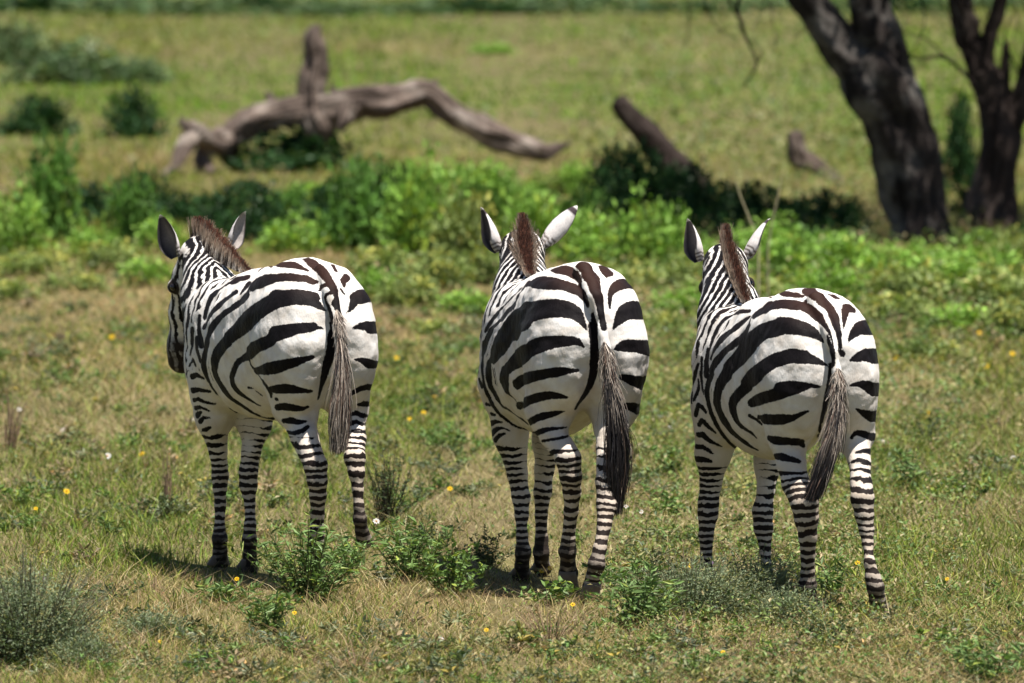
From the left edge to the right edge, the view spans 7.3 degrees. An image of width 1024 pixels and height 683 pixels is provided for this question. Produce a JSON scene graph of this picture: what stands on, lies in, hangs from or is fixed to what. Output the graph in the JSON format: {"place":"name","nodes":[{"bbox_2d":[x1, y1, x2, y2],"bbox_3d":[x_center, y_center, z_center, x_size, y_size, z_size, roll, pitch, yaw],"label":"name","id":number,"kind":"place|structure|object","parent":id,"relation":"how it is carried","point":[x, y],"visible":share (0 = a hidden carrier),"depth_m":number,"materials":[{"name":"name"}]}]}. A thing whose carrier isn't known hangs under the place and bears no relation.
{"place":"outdoors","nodes":[
{"label":"outdoors","id":0,"kind":"place"},
{"bbox_2d":[0,0,1023,682],"bbox_3d":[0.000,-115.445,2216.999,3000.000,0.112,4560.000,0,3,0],"label":"ground","id":1,"kind":"structure","parent":0,"point":[496,74],"depth_m":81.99,"materials":[{"name":"green plant"}]},
{"bbox_2d":[0,605,53,669],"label":"herb","id":2,"kind":"object","parent":1,"relation":"on","point":[9,651],"visible":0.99,"depth_m":28.40,"materials":[{"name":"green plant"}]},
{"bbox_2d":[0,8,58,64],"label":"shrub","id":3,"kind":"object","parent":1,"relation":"on","point":[8,46],"visible":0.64,"depth_m":143.18,"materials":[{"name":"green plant"}]},
{"bbox_2d":[0,174,59,254],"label":"leafy bush","id":4,"kind":"object","parent":1,"relation":"on","point":[14,233],"visible":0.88,"depth_m":63.10,"materials":[{"name":"green plant"}]},
{"bbox_2d":[0,0,75,13],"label":"shrub","id":5,"kind":"object","parent":1,"relation":"on","point":[24,6],"visible":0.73,"depth_m":215.62,"materials":[{"name":"green plant"}]},
{"bbox_2d":[0,247,79,276],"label":"leafy bush","id":6,"kind":"object","parent":1,"relation":"on","point":[32,261],"visible":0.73,"depth_m":59.13,"materials":[{"name":"green plant"}]},
{"bbox_2d":[0,92,83,136],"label":"shrub","id":7,"kind":"object","parent":1,"relation":"on","point":[29,118],"visible":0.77,"depth_m":97.19,"materials":[{"name":"green plant"}]},
{"bbox_2d":[6,123,86,241],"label":"leafy bush","id":8,"kind":"object","parent":1,"relation":"on","point":[53,187],"visible":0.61,"depth_m":65.97,"materials":[{"name":"green plant"}]},
{"bbox_2d":[0,543,128,668],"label":"herb","id":9,"kind":"object","parent":1,"relation":"on","point":[59,623],"visible":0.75,"depth_m":28.58,"materials":[{"name":"green plant"}]},
{"bbox_2d":[0,29,135,85],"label":"shrub","id":10,"kind":"object","parent":1,"relation":"on","point":[64,65],"visible":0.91,"depth_m":126.79,"materials":[{"name":"green plant"}]},
{"bbox_2d":[37,270,114,291],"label":"leafy bush","id":11,"kind":"object","parent":1,"relation":"on","point":[94,281],"visible":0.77,"depth_m":56.62,"materials":[{"name":"green plant"}]},
{"bbox_2d":[32,626,130,670],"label":"herb","id":12,"kind":"object","parent":1,"relation":"on","point":[83,645],"visible":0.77,"depth_m":28.36,"materials":[{"name":"green plant"}]},
{"bbox_2d":[63,216,121,257],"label":"leafy bush","id":13,"kind":"object","parent":1,"relation":"on","point":[76,240],"visible":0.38,"depth_m":62.51,"materials":[{"name":"green plant"}]},
{"bbox_2d":[66,178,124,224],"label":"leafy bush","id":14,"kind":"object","parent":1,"relation":"on","point":[90,203],"visible":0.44,"depth_m":69.73,"materials":[{"name":"green plant"}]},
{"bbox_2d":[35,0,174,14],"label":"shrub","id":15,"kind":"object","parent":1,"relation":"on","point":[97,5],"visible":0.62,"depth_m":214.21,"materials":[{"name":"green plant"}]},
{"bbox_2d":[70,236,152,272],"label":"leafy bush","id":16,"kind":"object","parent":1,"relation":"on","point":[111,250],"visible":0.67,"depth_m":59.69,"materials":[{"name":"green plant"}]},
{"bbox_2d":[97,158,167,248],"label":"leafy bush","id":17,"kind":"object","parent":1,"relation":"on","point":[131,200],"visible":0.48,"depth_m":64.31,"materials":[{"name":"green plant"}]},
{"bbox_2d":[88,49,177,84],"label":"shrub","id":18,"kind":"object","parent":1,"relation":"on","point":[147,71],"visible":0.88,"depth_m":126.91,"materials":[{"name":"green plant"}]},
{"bbox_2d":[98,81,172,138],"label":"shrub","id":19,"kind":"object","parent":1,"relation":"on","point":[132,114],"visible":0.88,"depth_m":96.67,"materials":[{"name":"green plant"}]},
{"bbox_2d":[97,168,180,214],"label":"leafy bush","id":20,"kind":"object","parent":1,"relation":"on","point":[159,186],"visible":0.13,"depth_m":71.26,"materials":[{"name":"green plant"}]},
{"bbox_2d":[114,253,173,288],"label":"leafy bush","id":21,"kind":"object","parent":1,"relation":"on","point":[152,271],"visible":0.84,"depth_m":57.16,"materials":[{"name":"green plant"}]},
{"bbox_2d":[108,600,194,641],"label":"herb","id":22,"kind":"object","parent":1,"relation":"on","point":[144,619],"visible":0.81,"depth_m":29.50,"materials":[{"name":"green plant"}]},
{"bbox_2d":[131,212,187,254],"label":"leafy bush","id":23,"kind":"object","parent":1,"relation":"on","point":[151,237],"visible":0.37,"depth_m":63.15,"materials":[{"name":"green plant"}]},
{"bbox_2d":[114,0,261,16],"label":"shrub","id":24,"kind":"object","parent":1,"relation":"on","point":[197,7],"visible":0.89,"depth_m":212.02,"materials":[{"name":"green plant"}]},
{"bbox_2d":[152,190,230,224],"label":"leafy bush","id":25,"kind":"object","parent":1,"relation":"on","point":[179,209],"visible":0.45,"depth_m":69.72,"materials":[{"name":"green plant"}]},
{"bbox_2d":[183,182,252,234],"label":"leafy bush","id":26,"kind":"object","parent":1,"relation":"on","point":[223,202],"visible":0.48,"depth_m":67.56,"materials":[{"name":"green plant"}]},
{"bbox_2d":[183,575,264,600],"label":"herb","id":27,"kind":"object","parent":1,"relation":"on","point":[219,586],"visible":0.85,"depth_m":31.16,"materials":[{"name":"green plant"}]},
{"bbox_2d":[213,179,304,242],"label":"leafy bush","id":28,"kind":"object","parent":1,"relation":"on","point":[256,215],"visible":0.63,"depth_m":65.94,"materials":[{"name":"green plant"}]},
{"bbox_2d":[222,587,305,633],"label":"herb","id":29,"kind":"object","parent":1,"relation":"on","point":[264,608],"visible":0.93,"depth_m":29.66,"materials":[{"name":"green plant"}]},
{"bbox_2d":[157,211,377,581],"bbox_3d":[-1.034,0.229,32.451,0.493,1.450,2.203,-1,3,-21],"label":"zebra","id":30,"kind":"object","parent":1,"relation":"on","point":[289,346],"visible":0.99,"depth_m":31.77,"materials":[{"name":"fur"}]},
{"bbox_2d":[260,179,320,223],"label":"leafy bush","id":31,"kind":"object","parent":1,"relation":"on","point":[296,199],"visible":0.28,"depth_m":69.74,"materials":[{"name":"green plant"}]},
{"bbox_2d":[246,209,335,254],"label":"leafy bush","id":32,"kind":"object","parent":1,"relation":"on","point":[287,239],"visible":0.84,"depth_m":63.02,"materials":[{"name":"green plant"}]},
{"bbox_2d":[215,125,375,173],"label":"shrub","id":33,"kind":"object","parent":1,"relation":"on","point":[298,142],"visible":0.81,"depth_m":83.86,"materials":[{"name":"green plant"}]},
{"bbox_2d":[226,508,385,602],"bbox_3d":[-0.782,0.843,31.207,0.558,0.380,0.491,2,4,33],"label":"herb","id":34,"kind":"object","parent":1,"relation":"on","point":[314,575],"visible":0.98,"depth_m":31.17,"materials":[{"name":"green plant"}]},
{"bbox_2d":[289,172,350,232],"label":"leafy bush","id":35,"kind":"object","parent":1,"relation":"on","point":[324,204],"visible":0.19,"depth_m":67.58,"materials":[{"name":"green plant"}]},
{"bbox_2d":[240,0,409,16],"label":"shrub","id":36,"kind":"object","parent":1,"relation":"on","point":[324,8],"visible":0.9,"depth_m":211.26,"materials":[{"name":"green plant"}]},
{"bbox_2d":[311,153,394,254],"bbox_3d":[-1.232,-1.029,63.130,0.730,0.951,0.694,0,3,6],"label":"leafy bush","id":37,"kind":"object","parent":1,"relation":"on","point":[353,225],"visible":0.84,"depth_m":63.07,"materials":[{"name":"green plant"}]},
{"bbox_2d":[160,24,569,175],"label":"fallen tree","id":38,"kind":"object","parent":1,"relation":"on","point":[313,107],"visible":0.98,"depth_m":83.86,"materials":[{"name":"brown wood"}]},
{"bbox_2d":[344,242,424,280],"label":"leafy bush","id":39,"kind":"object","parent":1,"relation":"on","point":[382,258],"visible":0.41,"depth_m":58.10,"materials":[{"name":"green plant"}]},
{"bbox_2d":[365,443,420,524],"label":"herb","id":40,"kind":"object","parent":1,"relation":"on","point":[386,496],"visible":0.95,"depth_m":35.34,"materials":[{"name":"green plant"}]},
{"bbox_2d":[369,269,446,308],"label":"leafy bush","id":41,"kind":"object","parent":1,"relation":"on","point":[402,295],"visible":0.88,"depth_m":54.30,"materials":[{"name":"green plant"}]},
{"bbox_2d":[349,0,466,15],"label":"shrub","id":42,"kind":"object","parent":1,"relation":"on","point":[415,9],"visible":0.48,"depth_m":214.50,"materials":[{"name":"green plant"}]},
{"bbox_2d":[346,506,478,582],"bbox_3d":[-0.440,0.829,32.223,0.475,0.321,0.534,2,4,32],"label":"herb","id":43,"kind":"object","parent":1,"relation":"on","point":[416,549],"visible":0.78,"depth_m":32.19,"materials":[{"name":"green plant"}]},
{"bbox_2d":[368,138,470,260],"bbox_3d":[-0.713,-1.015,62.001,0.755,1.140,0.738,-1,3,-15],"label":"leafy bush","id":44,"kind":"object","parent":1,"relation":"on","point":[411,217],"visible":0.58,"depth_m":61.83,"materials":[{"name":"green plant"}]},
{"bbox_2d":[407,244,478,291],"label":"leafy bush","id":45,"kind":"object","parent":1,"relation":"on","point":[437,265],"visible":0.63,"depth_m":56.65,"materials":[{"name":"green plant"}]},
{"bbox_2d":[393,527,502,596],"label":"herb","id":46,"kind":"object","parent":1,"relation":"on","point":[451,565],"visible":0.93,"depth_m":31.49,"materials":[{"name":"green plant"}]},
{"bbox_2d":[419,177,501,268],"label":"leafy bush","id":47,"kind":"object","parent":1,"relation":"on","point":[456,230],"visible":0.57,"depth_m":60.19,"materials":[{"name":"green plant"}]},
{"bbox_2d":[434,287,491,314],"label":"leafy bush","id":48,"kind":"object","parent":1,"relation":"on","point":[455,299],"visible":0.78,"depth_m":53.49,"materials":[{"name":"green plant"}]},
{"bbox_2d":[389,0,545,14],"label":"shrub","id":49,"kind":"object","parent":1,"relation":"on","point":[469,5],"visible":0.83,"depth_m":215.55,"materials":[{"name":"green plant"}]},
{"bbox_2d":[437,165,515,238],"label":"leafy bush","id":50,"kind":"object","parent":1,"relation":"on","point":[498,204],"visible":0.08,"depth_m":66.23,"materials":[{"name":"green plant"}]},
{"bbox_2d":[461,244,499,285],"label":"leafy bush","id":51,"kind":"object","parent":1,"relation":"on","point":[487,265],"visible":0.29,"depth_m":57.65,"materials":[{"name":"green plant"}]},
{"bbox_2d":[456,524,515,568],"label":"herb","id":52,"kind":"object","parent":1,"relation":"on","point":[487,556],"visible":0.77,"depth_m":32.90,"materials":[{"name":"green plant"}]},
{"bbox_2d":[449,155,526,198],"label":"leafy bush","id":53,"kind":"object","parent":1,"relation":"on","point":[475,172],"visible":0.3,"depth_m":75.23,"materials":[{"name":"green plant"}]},
{"bbox_2d":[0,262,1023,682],"bbox_3d":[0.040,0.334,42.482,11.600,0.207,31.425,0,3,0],"label":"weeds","id":54,"kind":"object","parent":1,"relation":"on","point":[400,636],"visible":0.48,"depth_m":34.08,"materials":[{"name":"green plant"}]},
{"bbox_2d":[478,168,558,217],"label":"leafy bush","id":55,"kind":"object","parent":1,"relation":"on","point":[502,184],"visible":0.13,"depth_m":70.41,"materials":[{"name":"green plant"}]},
{"bbox_2d":[495,180,562,256],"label":"leafy bush","id":56,"kind":"object","parent":1,"relation":"on","point":[538,214],"visible":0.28,"depth_m":62.48,"materials":[{"name":"green plant"}]},
{"bbox_2d":[515,576,581,605],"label":"herb","id":57,"kind":"object","parent":1,"relation":"on","point":[557,590],"visible":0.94,"depth_m":31.02,"materials":[{"name":"green plant"}]},
{"bbox_2d":[488,589,613,642],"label":"herb","id":58,"kind":"object","parent":1,"relation":"on","point":[549,630],"visible":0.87,"depth_m":29.28,"materials":[{"name":"green plant"}]},
{"bbox_2d":[485,0,619,14],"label":"shrub","id":59,"kind":"object","parent":1,"relation":"on","point":[574,6],"visible":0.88,"depth_m":215.70,"materials":[{"name":"green plant"}]},
{"bbox_2d":[477,206,649,600],"bbox_3d":[0.150,0.227,32.162,0.526,1.486,2.429,-1,3,-10],"label":"zebra","id":60,"kind":"object","parent":1,"relation":"on","point":[564,354],"visible":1,"depth_m":31.33,"materials":[{"name":"fur"}]},
{"bbox_2d":[548,156,599,195],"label":"leafy bush","id":61,"kind":"object","parent":1,"relation":"on","point":[577,178],"visible":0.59,"depth_m":76.98,"materials":[{"name":"green plant"}]},
{"bbox_2d":[545,200,613,262],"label":"leafy bush","id":62,"kind":"object","parent":1,"relation":"on","point":[577,224],"visible":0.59,"depth_m":61.34,"materials":[{"name":"green plant"}]},
{"bbox_2d":[545,183,616,220],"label":"leafy bush","id":63,"kind":"object","parent":1,"relation":"on","point":[581,201],"visible":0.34,"depth_m":69.70,"materials":[{"name":"green plant"}]},
{"bbox_2d":[562,218,647,264],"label":"leafy bush","id":64,"kind":"object","parent":1,"relation":"on","point":[590,247],"visible":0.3,"depth_m":60.81,"materials":[{"name":"green plant"}]},
{"bbox_2d":[580,140,650,211],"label":"leafy bush","id":65,"kind":"object","parent":1,"relation":"on","point":[605,167],"visible":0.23,"depth_m":71.24,"materials":[{"name":"green plant"}]},
{"bbox_2d":[596,257,670,290],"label":"leafy bush","id":66,"kind":"object","parent":1,"relation":"on","point":[637,269],"visible":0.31,"depth_m":56.68,"materials":[{"name":"green plant"}]},
{"bbox_2d":[600,135,672,231],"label":"leafy bush","id":67,"kind":"object","parent":1,"relation":"on","point":[637,173],"visible":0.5,"depth_m":67.57,"materials":[{"name":"green plant"}]},
{"bbox_2d":[584,553,688,630],"bbox_3d":[0.463,0.936,29.826,0.398,0.314,0.403,0,3,0],"label":"herb","id":68,"kind":"object","parent":1,"relation":"on","point":[647,587],"visible":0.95,"depth_m":29.77,"materials":[{"name":"green plant"}]},
{"bbox_2d":[602,180,702,272],"bbox_3d":[1.073,-0.787,59.756,0.728,0.841,0.712,-2,4,-30],"label":"leafy bush","id":69,"kind":"object","parent":1,"relation":"on","point":[660,238],"visible":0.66,"depth_m":59.71,"materials":[{"name":"green plant"}]},
{"bbox_2d":[611,95,706,185],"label":"leaning snag","id":70,"kind":"object","parent":1,"relation":"on","point":[637,124],"visible":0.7,"depth_m":76.90,"materials":[{"name":"brown plant"}]},
{"bbox_2d":[642,280,700,314],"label":"leafy bush","id":71,"kind":"object","parent":1,"relation":"on","point":[684,299],"visible":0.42,"depth_m":53.44,"materials":[{"name":"green plant"}]},
{"bbox_2d":[602,0,749,14],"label":"shrub","id":72,"kind":"object","parent":1,"relation":"on","point":[670,5],"visible":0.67,"depth_m":216.31,"materials":[{"name":"green plant"}]},
{"bbox_2d":[655,245,706,288],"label":"leafy bush","id":73,"kind":"object","parent":1,"relation":"on","point":[689,267],"visible":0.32,"depth_m":57.08,"materials":[{"name":"green plant"}]},
{"bbox_2d":[594,541,781,624],"bbox_3d":[0.667,0.921,30.355,0.713,0.326,0.715,0,3,0],"label":"herb","id":74,"kind":"object","parent":1,"relation":"on","point":[696,585],"visible":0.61,"depth_m":30.27,"materials":[{"name":"green plant"}]},
{"bbox_2d":[646,156,738,234],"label":"leafy bush","id":75,"kind":"object","parent":1,"relation":"on","point":[690,196],"visible":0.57,"depth_m":67.27,"materials":[{"name":"green plant"}]},
{"bbox_2d":[680,539,834,618],"bbox_3d":[0.932,0.914,30.620,0.598,0.317,0.608,-1,3,-15],"label":"herb","id":76,"kind":"object","parent":1,"relation":"on","point":[782,577],"visible":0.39,"depth_m":30.55,"materials":[{"name":"green plant"}]},
{"bbox_2d":[717,178,801,230],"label":"leafy bush","id":77,"kind":"object","parent":1,"relation":"on","point":[753,203],"visible":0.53,"depth_m":68.28,"materials":[{"name":"green plant"}]},
{"bbox_2d":[712,210,812,261],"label":"leafy bush","id":78,"kind":"object","parent":1,"relation":"on","point":[745,239],"visible":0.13,"depth_m":61.55,"materials":[{"name":"green plant"}]},
{"bbox_2d":[684,218,888,616],"bbox_3d":[0.978,0.281,31.278,0.499,1.472,2.295,-1,3,-14],"label":"zebra","id":79,"kind":"object","parent":1,"relation":"on","point":[783,382],"visible":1,"depth_m":30.50,"materials":[{"name":"fur"}]},
{"bbox_2d":[738,580,837,627],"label":"herb","id":80,"kind":"object","parent":1,"relation":"on","point":[805,601],"visible":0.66,"depth_m":30.05,"materials":[{"name":"green plant"}]},
{"bbox_2d":[748,210,831,281],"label":"leafy bush","id":81,"kind":"object","parent":1,"relation":"on","point":[776,258],"visible":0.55,"depth_m":58.08,"materials":[{"name":"green plant"}]},
{"bbox_2d":[786,129,845,184],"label":"dead branch","id":82,"kind":"object","parent":1,"relation":"on","point":[799,155],"visible":0.88,"depth_m":79.94,"materials":[{"name":"brown wood"}]},
{"bbox_2d":[783,184,859,236],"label":"leafy bush","id":83,"kind":"object","parent":1,"relation":"on","point":[823,212],"visible":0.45,"depth_m":66.50,"materials":[{"name":"green plant"}]},
{"bbox_2d":[785,256,871,306],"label":"leafy bush","id":84,"kind":"object","parent":1,"relation":"on","point":[821,280],"visible":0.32,"depth_m":54.34,"materials":[{"name":"green plant"}]},
{"bbox_2d":[634,0,1023,247],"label":"acacia tree","id":85,"kind":"object","parent":1,"relation":"on","point":[865,56],"visible":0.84,"depth_m":64.15,"materials":[{"name":"brown plant"}]},
{"bbox_2d":[815,547,854,598],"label":"herb","id":86,"kind":"object","parent":1,"relation":"on","point":[830,578],"visible":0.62,"depth_m":31.19,"materials":[{"name":"green plant"}]},
{"bbox_2d":[804,226,874,273],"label":"leafy bush","id":87,"kind":"object","parent":1,"relation":"on","point":[843,250],"visible":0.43,"depth_m":59.12,"materials":[{"name":"green plant"}]},
{"bbox_2d":[830,192,880,240],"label":"leafy bush","id":88,"kind":"object","parent":1,"relation":"on","point":[849,212],"visible":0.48,"depth_m":65.22,"materials":[{"name":"green plant"}]},
{"bbox_2d":[842,238,932,277],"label":"leafy bush","id":89,"kind":"object","parent":1,"relation":"on","point":[869,259],"visible":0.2,"depth_m":57.59,"materials":[{"name":"green plant"}]},
{"bbox_2d":[863,287,940,327],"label":"leafy bush","id":90,"kind":"object","parent":1,"relation":"on","point":[907,304],"visible":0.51,"depth_m":51.76,"materials":[{"name":"green plant"}]},
{"bbox_2d":[877,447,945,493],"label":"herb","id":91,"kind":"object","parent":1,"relation":"on","point":[904,469],"visible":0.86,"depth_m":36.89,"materials":[{"name":"green plant"}]},
{"bbox_2d":[859,255,964,308],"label":"leafy bush","id":92,"kind":"object","parent":1,"relation":"on","point":[921,281],"visible":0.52,"depth_m":54.33,"materials":[{"name":"green plant"}]},
{"bbox_2d":[835,0,1023,228],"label":"acacia tree","id":93,"kind":"object","parent":1,"relation":"on","point":[992,191],"visible":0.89,"depth_m":68.63,"materials":[{"name":"brown plant"}]},
{"bbox_2d":[897,334,969,360],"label":"leafy bush","id":94,"kind":"object","parent":1,"relation":"on","point":[942,348],"visible":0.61,"depth_m":48.04,"materials":[{"name":"green plant"}]},
{"bbox_2d":[892,248,984,295],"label":"leafy bush","id":95,"kind":"object","parent":1,"relation":"on","point":[957,268],"visible":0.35,"depth_m":56.18,"materials":[{"name":"green plant"}]},
{"bbox_2d":[916,300,995,332],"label":"leafy bush","id":96,"kind":"object","parent":1,"relation":"on","point":[971,317],"visible":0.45,"depth_m":50.98,"materials":[{"name":"green plant"}]},
{"bbox_2d":[940,83,978,195],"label":"leafy bush","id":97,"kind":"object","parent":1,"relation":"on","point":[960,157],"visible":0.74,"depth_m":76.98,"materials":[{"name":"green plant"}]},
{"bbox_2d":[923,465,1006,504],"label":"herb","id":98,"kind":"object","parent":1,"relation":"on","point":[990,481],"visible":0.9,"depth_m":36.08,"materials":[{"name":"green plant"}]},
{"bbox_2d":[935,235,1023,280],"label":"leafy bush","id":99,"kind":"object","parent":1,"relation":"on","point":[974,253],"visible":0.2,"depth_m":58.17,"materials":[{"name":"green plant"}]},
{"bbox_2d":[941,258,1023,309],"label":"leafy bush","id":100,"kind":"object","parent":1,"relation":"on","point":[995,287],"visible":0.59,"depth_m":54.32,"materials":[{"name":"green plant"}]},
{"bbox_2d":[941,625,1023,682],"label":"herb","id":101,"kind":"object","parent":1,"relation":"on","point":[972,664],"visible":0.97,"depth_m":27.68,"materials":[{"name":"green plant"}]},
{"bbox_2d":[971,293,1023,340],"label":"leafy bush","id":102,"kind":"object","parent":1,"relation":"on","point":[1004,313],"visible":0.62,"depth_m":50.23,"materials":[{"name":"green plant"}]},
{"bbox_2d":[979,224,1023,265],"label":"leafy bush","id":103,"kind":"object","parent":1,"relation":"on","point":[1017,242],"visible":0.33,"depth_m":60.21,"materials":[{"name":"green plant"}]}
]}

